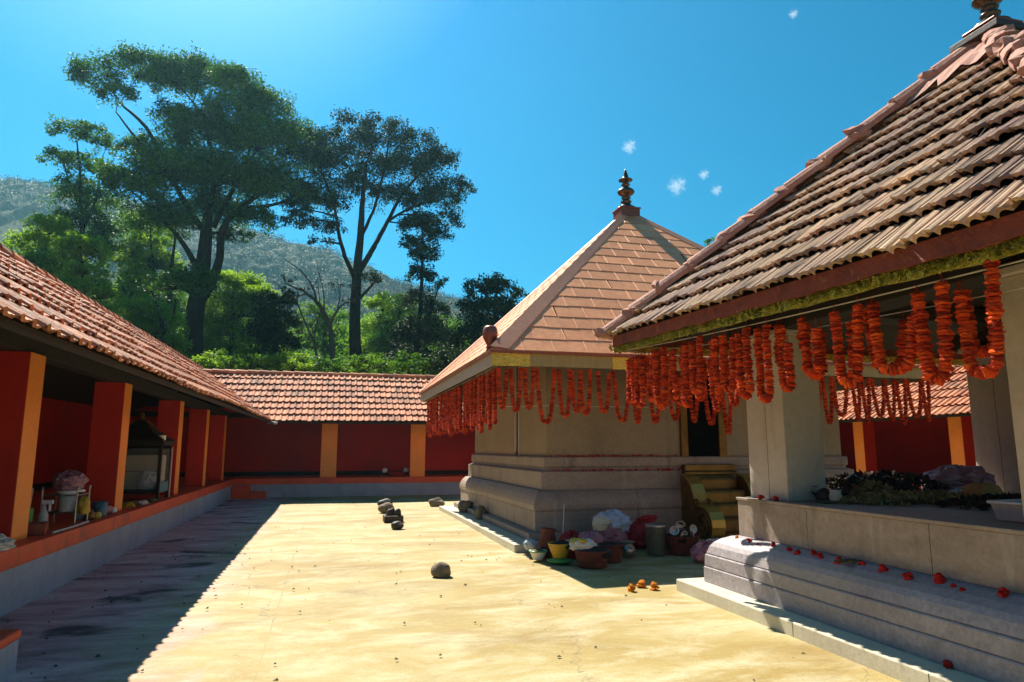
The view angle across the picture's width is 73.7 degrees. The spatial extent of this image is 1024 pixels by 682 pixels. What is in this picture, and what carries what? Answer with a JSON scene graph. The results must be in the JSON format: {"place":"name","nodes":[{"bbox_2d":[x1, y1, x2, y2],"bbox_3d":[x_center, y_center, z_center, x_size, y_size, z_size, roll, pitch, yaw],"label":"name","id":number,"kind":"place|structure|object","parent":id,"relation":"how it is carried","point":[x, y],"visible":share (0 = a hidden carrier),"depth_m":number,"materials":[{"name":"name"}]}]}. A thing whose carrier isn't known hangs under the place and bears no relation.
{"place":"outdoors","nodes":[
{"label":"outdoors","id":0,"kind":"place"},
{"bbox_2d":[0,179,486,371],"bbox_3d":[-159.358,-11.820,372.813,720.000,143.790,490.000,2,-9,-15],"label":"hill","id":1,"kind":"structure","parent":0,"point":[10,218],"depth_m":309.31,"materials":[{"name":"plant"}]},
{"bbox_2d":[0,173,500,355],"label":"hill forest","id":2,"kind":"object","parent":1,"relation":"on","point":[40,183],"visible":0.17,"depth_m":320.41,"materials":[{"name":"green plant"}]},
{"bbox_2d":[0,495,900,681],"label":"courtyard floor","id":3,"kind":"structure","parent":0,"point":[526,631],"depth_m":6.71,"materials":[{"name":"stone"}]},
{"bbox_2d":[0,629,21,681],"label":"step block","id":4,"kind":"structure","parent":3,"relation":"on","point":[9,640],"depth_m":4.84,"materials":[{"name":"grey paint"}]},
{"bbox_2d":[231,485,266,498],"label":"corner steps","id":5,"kind":"structure","parent":3,"relation":"on","point":[241,492],"depth_m":22.29,"materials":[{"name":"red paint"}]},
{"bbox_2d":[383,508,403,522],"bbox_3d":[-2.669,3.903,15.320,0.420,0.304,0.480,2,-9,-15],"label":"stone","id":6,"kind":"object","parent":3,"relation":"on","point":[392,515],"visible":1,"depth_m":15.15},
{"bbox_2d":[7,526,804,680],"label":"litter","id":7,"kind":"object","parent":3,"relation":"on","point":[276,679],"visible":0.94,"depth_m":7.54,"materials":[{"name":"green plant"}]},
{"bbox_2d":[431,562,450,577],"bbox_3d":[-0.910,2.915,8.729,0.261,0.180,0.221,2,-9,-15],"label":"stone","id":8,"kind":"object","parent":3,"relation":"on","point":[440,570],"visible":1,"depth_m":8.65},
{"bbox_2d":[537,527,555,557],"bbox_3d":[0.530,3.037,10.284,0.290,0.420,0.290,8,-11,-14],"label":"red vase","id":9,"kind":"object","parent":3,"relation":"on","point":[546,535],"visible":0.77,"depth_m":10.20,"materials":[{"name":"ceramic"}]},
{"bbox_2d":[547,540,572,563],"bbox_3d":[0.682,3.011,9.784,0.380,0.314,0.380,2,-9,-15],"label":"flower pot","id":10,"kind":"object","parent":3,"relation":"on","point":[559,549],"visible":0.98,"depth_m":9.67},
{"bbox_2d":[574,546,612,567],"bbox_3d":[1.114,2.986,9.485,0.521,0.270,0.521,2,-9,-15],"label":"wicker basket","id":11,"kind":"object","parent":3,"relation":"on","point":[596,557],"visible":0.91,"depth_m":9.31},
{"bbox_2d":[569,537,597,550],"bbox_3d":[0.999,2.835,9.562,0.420,0.171,0.294,0,-9,-3],"label":"offering packet","id":12,"kind":"object","parent":11,"relation":"on","point":[575,543],"visible":0.9,"depth_m":9.45,"materials":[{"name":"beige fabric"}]},
{"bbox_2d":[597,541,624,561],"bbox_3d":[1.422,3.059,9.954,0.460,0.272,0.460,2,-9,-15],"label":"flower pot","id":13,"kind":"object","parent":3,"relation":"on","point":[616,548],"visible":0.59,"depth_m":9.80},
{"bbox_2d":[592,509,632,541],"bbox_3d":[1.626,3.065,11.176,0.748,0.638,0.549,2,-9,-15],"label":"plastic bag","id":14,"kind":"object","parent":3,"relation":"on","point":[611,525],"visible":0.81,"depth_m":10.98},
{"bbox_2d":[627,515,657,547],"bbox_3d":[2.158,3.123,11.268,0.644,0.516,0.451,2,-9,-15],"label":"cloth bundle","id":15,"kind":"object","parent":3,"relation":"on","point":[637,533],"visible":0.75,"depth_m":11.08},
{"bbox_2d":[645,522,666,555],"bbox_3d":[2.221,3.048,10.537,0.326,0.476,0.326,2,-9,-15],"label":"steel canister","id":16,"kind":"object","parent":3,"relation":"on","point":[655,538],"visible":1,"depth_m":10.41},
{"bbox_2d":[419,169,937,552],"bbox_3d":[2.788,-0.065,16.167,8.896,8.487,8.896,2,-9,-15],"label":"shrine","id":17,"kind":"object","parent":3,"relation":"on","point":[517,487],"visible":0.59,"depth_m":12.50,"materials":[{"name":"grey stone"}]},
{"bbox_2d":[481,375,489,423],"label":"marigold garland","id":18,"kind":"object","parent":17,"relation":"hanging from","point":[483,404],"visible":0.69,"depth_m":11.85,"materials":[{"name":"red plant"}]},
{"bbox_2d":[486,369,492,429],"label":"marigold garland","id":19,"kind":"object","parent":17,"relation":"hanging from","point":[489,390],"visible":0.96,"depth_m":11.48,"materials":[{"name":"red plant"}]},
{"bbox_2d":[491,369,497,424],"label":"marigold garland","id":20,"kind":"object","parent":17,"relation":"hanging from","point":[494,400],"visible":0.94,"depth_m":11.12,"materials":[{"name":"red plant"}]},
{"bbox_2d":[496,366,508,408],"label":"marigold garland","id":21,"kind":"object","parent":17,"relation":"hanging from","point":[502,401],"visible":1,"depth_m":10.78,"materials":[{"name":"red plant"}]},
{"bbox_2d":[509,366,522,411],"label":"marigold garland","id":22,"kind":"object","parent":17,"relation":"hanging from","point":[519,394],"visible":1,"depth_m":10.83,"materials":[{"name":"red plant"}]},
{"bbox_2d":[523,367,535,409],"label":"marigold garland","id":23,"kind":"object","parent":17,"relation":"hanging from","point":[525,392],"visible":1,"depth_m":10.88,"materials":[{"name":"red plant"}]},
{"bbox_2d":[535,369,556,424],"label":"marigold garland","id":24,"kind":"object","parent":17,"relation":"hanging from","point":[548,420],"visible":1,"depth_m":10.94,"materials":[{"name":"red plant"}]},
{"bbox_2d":[556,369,572,417],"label":"marigold garland","id":25,"kind":"object","parent":17,"relation":"hanging from","point":[560,395],"visible":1,"depth_m":11.03,"materials":[{"name":"red plant"}]},
{"bbox_2d":[570,370,582,413],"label":"marigold garland","id":26,"kind":"object","parent":17,"relation":"hanging from","point":[577,409],"visible":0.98,"depth_m":11.08,"materials":[{"name":"red plant"}]},
{"bbox_2d":[578,369,592,415],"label":"marigold garland","id":27,"kind":"object","parent":17,"relation":"hanging from","point":[585,412],"visible":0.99,"depth_m":11.11,"materials":[{"name":"red plant"}]},
{"bbox_2d":[595,371,610,412],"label":"marigold garland","id":28,"kind":"object","parent":17,"relation":"hanging from","point":[607,397],"visible":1,"depth_m":11.21,"materials":[{"name":"red plant"}]},
{"bbox_2d":[611,371,629,422],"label":"marigold garland","id":29,"kind":"object","parent":17,"relation":"hanging from","point":[617,409],"visible":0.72,"depth_m":11.26,"materials":[{"name":"red plant"}]},
{"bbox_2d":[687,375,718,455],"bbox_3d":[3.581,1.479,12.918,0.650,1.680,0.032,2,-9,-15],"label":"door leaf","id":30,"kind":"structure","parent":17,"relation":"in","point":[702,437],"depth_m":12.87,"materials":[{"name":"wood"}]},
{"bbox_2d":[722,374,732,434],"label":"marigold garland","id":31,"kind":"object","parent":17,"relation":"hanging from","point":[728,427],"visible":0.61,"depth_m":11.73,"materials":[{"name":"red plant"}]},
{"bbox_2d":[821,376,834,424],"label":"marigold garland","id":32,"kind":"object","parent":17,"relation":"hanging from","point":[829,419],"visible":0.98,"depth_m":12.30,"materials":[{"name":"red plant"}]},
{"bbox_2d":[833,378,848,416],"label":"marigold garland","id":33,"kind":"object","parent":17,"relation":"hanging from","point":[845,406],"visible":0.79,"depth_m":12.36,"materials":[{"name":"red plant"}]},
{"bbox_2d":[851,381,861,420],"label":"marigold garland","id":34,"kind":"object","parent":17,"relation":"hanging from","point":[857,408],"visible":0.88,"depth_m":12.45,"materials":[{"name":"red plant"}]},
{"bbox_2d":[861,378,871,424],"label":"marigold garland","id":35,"kind":"object","parent":17,"relation":"hanging from","point":[867,412],"visible":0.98,"depth_m":12.52,"materials":[{"name":"red plant"}]},
{"bbox_2d":[870,377,886,417],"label":"marigold garland","id":36,"kind":"object","parent":17,"relation":"hanging from","point":[881,414],"visible":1,"depth_m":12.60,"materials":[{"name":"red plant"}]},
{"bbox_2d":[884,378,896,420],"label":"marigold garland","id":37,"kind":"object","parent":17,"relation":"hanging from","point":[892,415],"visible":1,"depth_m":12.65,"materials":[{"name":"red plant"}]},
{"bbox_2d":[895,378,907,424],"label":"marigold garland","id":38,"kind":"object","parent":17,"relation":"hanging from","point":[903,420],"visible":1,"depth_m":12.71,"materials":[{"name":"red plant"}]},
{"bbox_2d":[906,378,922,417],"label":"marigold garland","id":39,"kind":"object","parent":17,"relation":"hanging from","point":[920,403],"visible":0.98,"depth_m":12.80,"materials":[{"name":"red plant"}]},
{"bbox_2d":[921,379,931,421],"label":"marigold garland","id":40,"kind":"object","parent":17,"relation":"hanging from","point":[927,408],"visible":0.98,"depth_m":12.86,"materials":[{"name":"red plant"}]},
{"bbox_2d":[666,530,699,555],"bbox_3d":[2.634,3.119,10.611,0.562,0.359,0.573,2,-9,-15],"label":"wicker basket","id":41,"kind":"object","parent":3,"relation":"on","point":[677,544],"visible":0.77,"depth_m":10.40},
{"bbox_2d":[690,540,714,562],"bbox_3d":[2.799,3.037,9.874,0.499,0.296,0.407,2,-9,-15],"label":"plastic bag","id":42,"kind":"object","parent":3,"relation":"on","point":[698,551],"visible":0.59,"depth_m":9.75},
{"bbox_2d":[594,0,1023,681],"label":"pavilion","id":43,"kind":"structure","parent":3,"relation":"on","point":[922,186],"depth_m":5.77,"materials":[{"name":"tile"}]},
{"bbox_2d":[625,355,634,403],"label":"marigold garland","id":44,"kind":"object","parent":43,"relation":"hanging from","point":[630,380],"visible":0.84,"depth_m":8.38,"materials":[{"name":"orange plant"}]},
{"bbox_2d":[633,349,646,407],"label":"marigold garland","id":45,"kind":"object","parent":43,"relation":"hanging from","point":[637,382],"visible":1,"depth_m":8.12,"materials":[{"name":"orange plant"}]},
{"bbox_2d":[646,349,654,401],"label":"marigold garland","id":46,"kind":"object","parent":43,"relation":"hanging from","point":[650,387],"visible":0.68,"depth_m":7.89,"materials":[{"name":"orange plant"}]},
{"bbox_2d":[651,342,668,407],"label":"marigold garland","id":47,"kind":"object","parent":43,"relation":"hanging from","point":[663,376],"visible":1,"depth_m":7.61,"materials":[{"name":"orange plant"}]},
{"bbox_2d":[668,345,679,402],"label":"marigold garland","id":48,"kind":"object","parent":43,"relation":"hanging from","point":[673,393],"visible":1,"depth_m":7.32,"materials":[{"name":"orange plant"}]},
{"bbox_2d":[680,342,692,407],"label":"marigold garland","id":49,"kind":"object","parent":43,"relation":"hanging from","point":[686,396],"visible":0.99,"depth_m":7.06,"materials":[{"name":"orange plant"}]},
{"bbox_2d":[688,332,705,394],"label":"marigold garland","id":50,"kind":"object","parent":43,"relation":"hanging from","point":[697,388],"visible":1,"depth_m":6.84,"materials":[{"name":"orange plant"}]},
{"bbox_2d":[708,331,722,400],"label":"marigold garland","id":51,"kind":"object","parent":43,"relation":"hanging from","point":[715,383],"visible":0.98,"depth_m":6.56,"materials":[{"name":"orange plant"}]},
{"bbox_2d":[718,330,736,392],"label":"marigold garland","id":52,"kind":"object","parent":43,"relation":"hanging from","point":[727,386],"visible":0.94,"depth_m":6.39,"materials":[{"name":"orange plant"}]},
{"bbox_2d":[734,321,754,400],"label":"marigold garland","id":53,"kind":"object","parent":43,"relation":"hanging from","point":[744,362],"visible":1,"depth_m":6.05,"materials":[{"name":"orange plant"}]},
{"bbox_2d":[753,317,774,403],"bbox_3d":[2.154,0.175,5.840,0.115,0.725,0.298,1,-9,-4],"label":"marigold garland","id":54,"kind":"object","parent":43,"relation":"hanging from","point":[762,345],"visible":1,"depth_m":5.76,"materials":[{"name":"orange plant"}]},
{"bbox_2d":[776,319,796,391],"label":"marigold garland","id":55,"kind":"object","parent":43,"relation":"hanging from","point":[786,377],"visible":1,"depth_m":5.53,"materials":[{"name":"orange plant"}]},
{"bbox_2d":[799,315,823,376],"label":"marigold garland","id":56,"kind":"object","parent":43,"relation":"hanging from","point":[809,368],"visible":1,"depth_m":5.23,"materials":[{"name":"orange plant"}]},
{"bbox_2d":[804,316,827,380],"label":"marigold garland","id":57,"kind":"object","parent":43,"relation":"hanging from","point":[823,333],"visible":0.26,"depth_m":5.37,"materials":[{"name":"orange plant"}]},
{"bbox_2d":[831,309,856,377],"bbox_3d":[2.517,0.025,5.155,0.112,0.590,0.278,1,-9,-8],"label":"marigold garland","id":58,"kind":"object","parent":43,"relation":"hanging from","point":[849,333],"visible":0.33,"depth_m":5.06,"materials":[{"name":"orange plant"}]},
{"bbox_2d":[828,296,864,388],"bbox_3d":[2.408,0.018,4.889,0.112,0.653,0.285,5,-10,-29],"label":"marigold garland","id":59,"kind":"object","parent":43,"relation":"hanging from","point":[845,380],"visible":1,"depth_m":4.83,"materials":[{"name":"orange plant"}]},
{"bbox_2d":[849,478,893,497],"bbox_3d":[3.836,1.592,7.253,0.533,0.264,0.464,2,-9,-15],"label":"flower heap","id":60,"kind":"object","parent":43,"relation":"on","point":[870,486],"visible":0.58,"depth_m":7.18,"materials":[{"name":"plant"}]},
{"bbox_2d":[862,301,907,373],"bbox_3d":[2.616,-0.043,4.777,0.111,0.547,0.355,5,-10,-28],"label":"marigold garland","id":61,"kind":"object","parent":43,"relation":"hanging from","point":[901,342],"visible":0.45,"depth_m":4.67,"materials":[{"name":"orange plant"}]},
{"bbox_2d":[825,467,952,495],"bbox_3d":[4.297,1.652,7.970,1.854,0.349,1.247,2,-9,-15],"label":"flower heap","id":62,"kind":"object","parent":43,"relation":"on","point":[897,481],"visible":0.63,"depth_m":7.70,"materials":[{"name":"plant"}]},
{"bbox_2d":[867,296,916,375],"bbox_3d":[2.531,-0.051,4.518,0.115,0.571,0.397,4,-10,-22],"label":"marigold garland","id":63,"kind":"object","parent":43,"relation":"hanging from","point":[908,362],"visible":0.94,"depth_m":4.54,"materials":[{"name":"orange plant"}]},
{"bbox_2d":[814,488,1003,506],"bbox_3d":[4.154,1.563,6.869,2.241,0.165,0.995,2,-9,-15],"label":"flower heap","id":64,"kind":"object","parent":43,"relation":"on","point":[908,498],"visible":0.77,"depth_m":6.65,"materials":[{"name":"plant"}]},
{"bbox_2d":[911,274,954,385],"bbox_3d":[2.591,-0.074,4.196,0.122,0.714,0.272,3,-10,-19],"label":"marigold garland","id":65,"kind":"object","parent":43,"relation":"hanging from","point":[943,303],"visible":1,"depth_m":4.13,"materials":[{"name":"orange plant"}]},
{"bbox_2d":[921,464,995,490],"bbox_3d":[5.216,1.620,7.993,1.003,0.352,0.488,2,-9,-15],"label":"plastic bag","id":66,"kind":"object","parent":43,"relation":"on","point":[953,476],"visible":0.61,"depth_m":7.84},
{"bbox_2d":[935,492,1021,510],"bbox_3d":[4.885,1.490,6.413,1.979,0.175,1.138,2,-9,-15],"label":"flower heap","id":67,"kind":"object","parent":43,"relation":"on","point":[982,504],"visible":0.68,"depth_m":6.28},
{"bbox_2d":[952,260,1005,379],"bbox_3d":[2.669,-0.135,3.900,0.117,0.713,0.429,0,-9,2],"label":"marigold garland","id":68,"kind":"object","parent":43,"relation":"hanging from","point":[994,308],"visible":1,"depth_m":3.77,"materials":[{"name":"orange plant"}]},
{"bbox_2d":[960,280,999,358],"bbox_3d":[2.804,-0.147,4.088,0.111,0.507,0.317,2,-9,-10],"label":"marigold garland","id":69,"kind":"object","parent":43,"relation":"hanging from","point":[982,351],"visible":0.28,"depth_m":4.08,"materials":[{"name":"orange plant"}]},
{"bbox_2d":[962,478,1003,497],"bbox_3d":[4.713,1.495,6.844,0.360,0.248,0.343,2,-9,-15],"label":"gourd","id":70,"kind":"object","parent":43,"relation":"on","point":[981,487],"visible":0.57,"depth_m":6.75,"materials":[{"name":"green plant"}]},
{"bbox_2d":[986,499,1023,522],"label":"basin","id":71,"kind":"object","parent":43,"relation":"on","point":[1007,510],"visible":0.95,"depth_m":5.01,"materials":[{"name":"grey plastic"}]},
{"bbox_2d":[0,0,1023,313],"label":"sky","id":72,"kind":"structure","parent":0,"point":[709,107],"materials":[{"name":"blue"}]},
{"label":"ground","id":73,"kind":"structure","parent":0,"visible":0},
{"bbox_2d":[0,211,93,296],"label":"broad tree","id":74,"kind":"object","parent":73,"relation":"on","point":[58,225],"visible":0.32,"depth_m":36.31,"materials":[{"name":"green plant"}]},
{"bbox_2d":[35,111,129,259],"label":"thin tree","id":75,"kind":"object","parent":73,"relation":"on","point":[81,193],"visible":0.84,"depth_m":53.05,"materials":[{"name":"green plant"}]},
{"bbox_2d":[46,229,129,320],"bbox_3d":[-21.034,0.695,33.509,4.772,12.922,3.939,2,-9,-15],"label":"bushy tree","id":76,"kind":"object","parent":73,"relation":"on","point":[100,289],"visible":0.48,"depth_m":34.27,"materials":[{"name":"green plant"}]},
{"bbox_2d":[0,243,271,616],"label":"pillared gallery","id":77,"kind":"object","parent":73,"relation":"on","point":[82,376],"visible":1,"depth_m":10.12,"materials":[{"name":"red paint"}]},
{"bbox_2d":[27,521,48,535],"bbox_3d":[-5.550,2.187,7.956,0.220,0.130,0.320,5,-10,-29],"label":"brick","id":78,"kind":"object","parent":77,"relation":"on","point":[37,528],"visible":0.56,"depth_m":7.84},
{"bbox_2d":[40,484,91,524],"bbox_3d":[-5.955,2.181,9.105,0.444,0.500,0.524,2,-9,-15],"label":"stool","id":79,"kind":"object","parent":77,"relation":"on","point":[54,511],"visible":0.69,"depth_m":8.94,"materials":[{"name":"metal"}]},
{"bbox_2d":[58,490,78,511],"bbox_3d":[-5.864,2.109,9.005,0.236,0.272,0.234,2,-9,-15],"label":"plastic tub","id":80,"kind":"object","parent":79,"relation":"on","point":[66,503],"visible":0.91,"depth_m":8.93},
{"bbox_2d":[50,469,88,490],"bbox_3d":[-5.953,1.862,9.197,0.433,0.289,0.543,2,-9,-15],"label":"plastic bag","id":81,"kind":"object","parent":80,"relation":"on","point":[68,480],"visible":0.93,"depth_m":9.03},
{"bbox_2d":[123,413,176,499],"bbox_3d":[-7.463,2.290,13.658,1.142,1.710,1.143,2,-9,-15],"label":"shrine cabinet","id":82,"kind":"object","parent":77,"relation":"on","point":[144,438],"visible":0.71,"depth_m":13.54,"materials":[{"name":"grey wood"}]},
{"bbox_2d":[124,455,166,488],"bbox_3d":[-7.398,2.639,13.787,0.662,0.660,0.323,2,-9,-15],"label":"carton box","id":83,"kind":"object","parent":82,"relation":"on","point":[137,466],"visible":0.73,"depth_m":13.63,"materials":[{"name":"cardboard"}]},
{"bbox_2d":[137,470,156,488],"bbox_3d":[-7.186,2.731,13.473,0.366,0.378,0.273,2,-9,-15],"label":"plastic bag","id":84,"kind":"object","parent":82,"relation":"on","point":[147,479],"visible":0.99,"depth_m":13.38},
{"bbox_2d":[105,209,184,332],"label":"feathery tree","id":85,"kind":"object","parent":73,"relation":"on","point":[137,265],"visible":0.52,"depth_m":55.33,"materials":[{"name":"green plant"}]},
{"bbox_2d":[93,216,205,327],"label":"leafy tree","id":86,"kind":"object","parent":73,"relation":"on","point":[161,264],"visible":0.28,"depth_m":57.28,"materials":[{"name":"green plant"}]},
{"bbox_2d":[114,292,193,358],"bbox_3d":[-19.615,2.497,36.422,4.526,10.265,5.118,2,-9,-15],"label":"light tree","id":87,"kind":"object","parent":73,"relation":"on","point":[151,319],"visible":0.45,"depth_m":36.87,"materials":[{"name":"green plant"}]},
{"bbox_2d":[60,39,346,358],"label":"spreading tree","id":88,"kind":"object","parent":73,"relation":"on","point":[158,164],"visible":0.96,"depth_m":49.13,"materials":[{"name":"green plant"}]},
{"bbox_2d":[190,348,247,369],"bbox_3d":[-12.511,3.293,28.657,2.456,6.264,2.062,2,-9,-15],"label":"shrub","id":89,"kind":"object","parent":73,"relation":"on","point":[212,360],"visible":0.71,"depth_m":28.71,"materials":[{"name":"green plant"}]},
{"bbox_2d":[203,269,281,368],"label":"sunlit tree","id":90,"kind":"object","parent":73,"relation":"on","point":[221,328],"visible":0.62,"depth_m":54.38,"materials":[{"name":"green plant"}]},
{"bbox_2d":[213,352,282,370],"bbox_3d":[-11.037,3.413,28.855,2.206,6.087,2.928,-4,-10,24],"label":"shrub","id":91,"kind":"object","parent":73,"relation":"on","point":[251,363],"visible":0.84,"depth_m":28.93,"materials":[{"name":"green plant"}]},
{"bbox_2d":[237,286,304,365],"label":"dense tree","id":92,"kind":"object","parent":73,"relation":"on","point":[271,325],"visible":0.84,"depth_m":42.90,"materials":[{"name":"green plant"}]},
{"bbox_2d":[94,295,479,374],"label":"distant wood","id":93,"kind":"object","parent":73,"relation":"on","point":[338,355],"visible":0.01,"depth_m":63.82,"materials":[{"name":"green plant"}]},
{"bbox_2d":[262,349,323,371],"bbox_3d":[-9.571,3.427,29.492,2.802,6.260,2.350,2,-9,-15],"label":"shrub","id":94,"kind":"object","parent":73,"relation":"on","point":[293,363],"visible":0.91,"depth_m":29.76,"materials":[{"name":"green plant"}]},
{"bbox_2d":[130,369,474,496],"bbox_3d":[-0.442,3.786,27.124,27.900,4.807,6.143,2,-9,-15],"label":"pillared gallery","id":95,"kind":"object","parent":73,"relation":"on","point":[330,434],"visible":0.35,"depth_m":24.93,"materials":[{"name":"red paint"}]},
{"bbox_2d":[275,259,355,372],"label":"bare tree","id":96,"kind":"object","parent":73,"relation":"on","point":[329,323],"visible":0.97,"depth_m":42.97,"materials":[{"name":"brown plant"}]},
{"bbox_2d":[289,299,348,367],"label":"spindly tree","id":97,"kind":"object","parent":73,"relation":"on","point":[309,306],"visible":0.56,"depth_m":63.66,"materials":[{"name":"green plant"}]},
{"bbox_2d":[302,355,346,372],"bbox_3d":[-8.116,3.572,29.635,2.361,6.019,1.899,2,-9,-15],"label":"shrub","id":98,"kind":"object","parent":73,"relation":"on","point":[335,367],"visible":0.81,"depth_m":29.77,"materials":[{"name":"green plant"}]},
{"bbox_2d":[341,352,399,373],"bbox_3d":[-6.360,3.484,29.556,2.422,6.167,2.417,-6,-11,33],"label":"shrub","id":99,"kind":"object","parent":73,"relation":"on","point":[368,362],"visible":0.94,"depth_m":29.93,"materials":[{"name":"green plant"}]},
{"bbox_2d":[276,104,477,373],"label":"tall tree","id":100,"kind":"object","parent":73,"relation":"on","point":[431,161],"visible":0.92,"depth_m":51.54,"materials":[{"name":"green plant"}]},
{"bbox_2d":[360,294,413,368],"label":"young tree","id":101,"kind":"object","parent":73,"relation":"on","point":[371,303],"visible":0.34,"depth_m":58.97,"materials":[{"name":"green plant"}]},
{"bbox_2d":[381,350,430,374],"bbox_3d":[-4.780,3.534,30.502,2.450,6.365,2.386,2,-9,-15],"label":"shrub","id":102,"kind":"object","parent":73,"relation":"on","point":[416,366],"visible":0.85,"depth_m":30.79,"materials":[{"name":"green plant"}]},
{"bbox_2d":[363,290,468,373],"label":"laced tree","id":103,"kind":"object","parent":73,"relation":"on","point":[397,310],"visible":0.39,"depth_m":56.41,"materials":[{"name":"green plant"}]},
{"bbox_2d":[383,206,457,371],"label":"slender tree","id":104,"kind":"object","parent":73,"relation":"on","point":[427,327],"visible":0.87,"depth_m":47.78,"materials":[{"name":"green plant"}]},
{"bbox_2d":[419,342,466,374],"bbox_3d":[-3.005,3.396,31.965,3.120,7.096,3.076,2,-9,-15],"label":"shrub","id":105,"kind":"object","parent":73,"relation":"on","point":[444,359],"visible":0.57,"depth_m":32.19,"materials":[{"name":"green plant"}]},
{"bbox_2d":[427,271,529,374],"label":"round tree","id":106,"kind":"object","parent":73,"relation":"on","point":[478,321],"visible":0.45,"depth_m":44.69,"materials":[{"name":"green plant"}]},
{"bbox_2d":[837,365,975,487],"bbox_3d":[14.008,2.081,16.347,5.569,4.803,34.650,2,-9,-15],"label":"pillared gallery","id":107,"kind":"object","parent":73,"relation":"on","point":[943,436],"visible":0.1,"depth_m":21.84,"materials":[{"name":"red painted plaster"},{"name":"ochre yellow paint"},{"name":"clay tile"}]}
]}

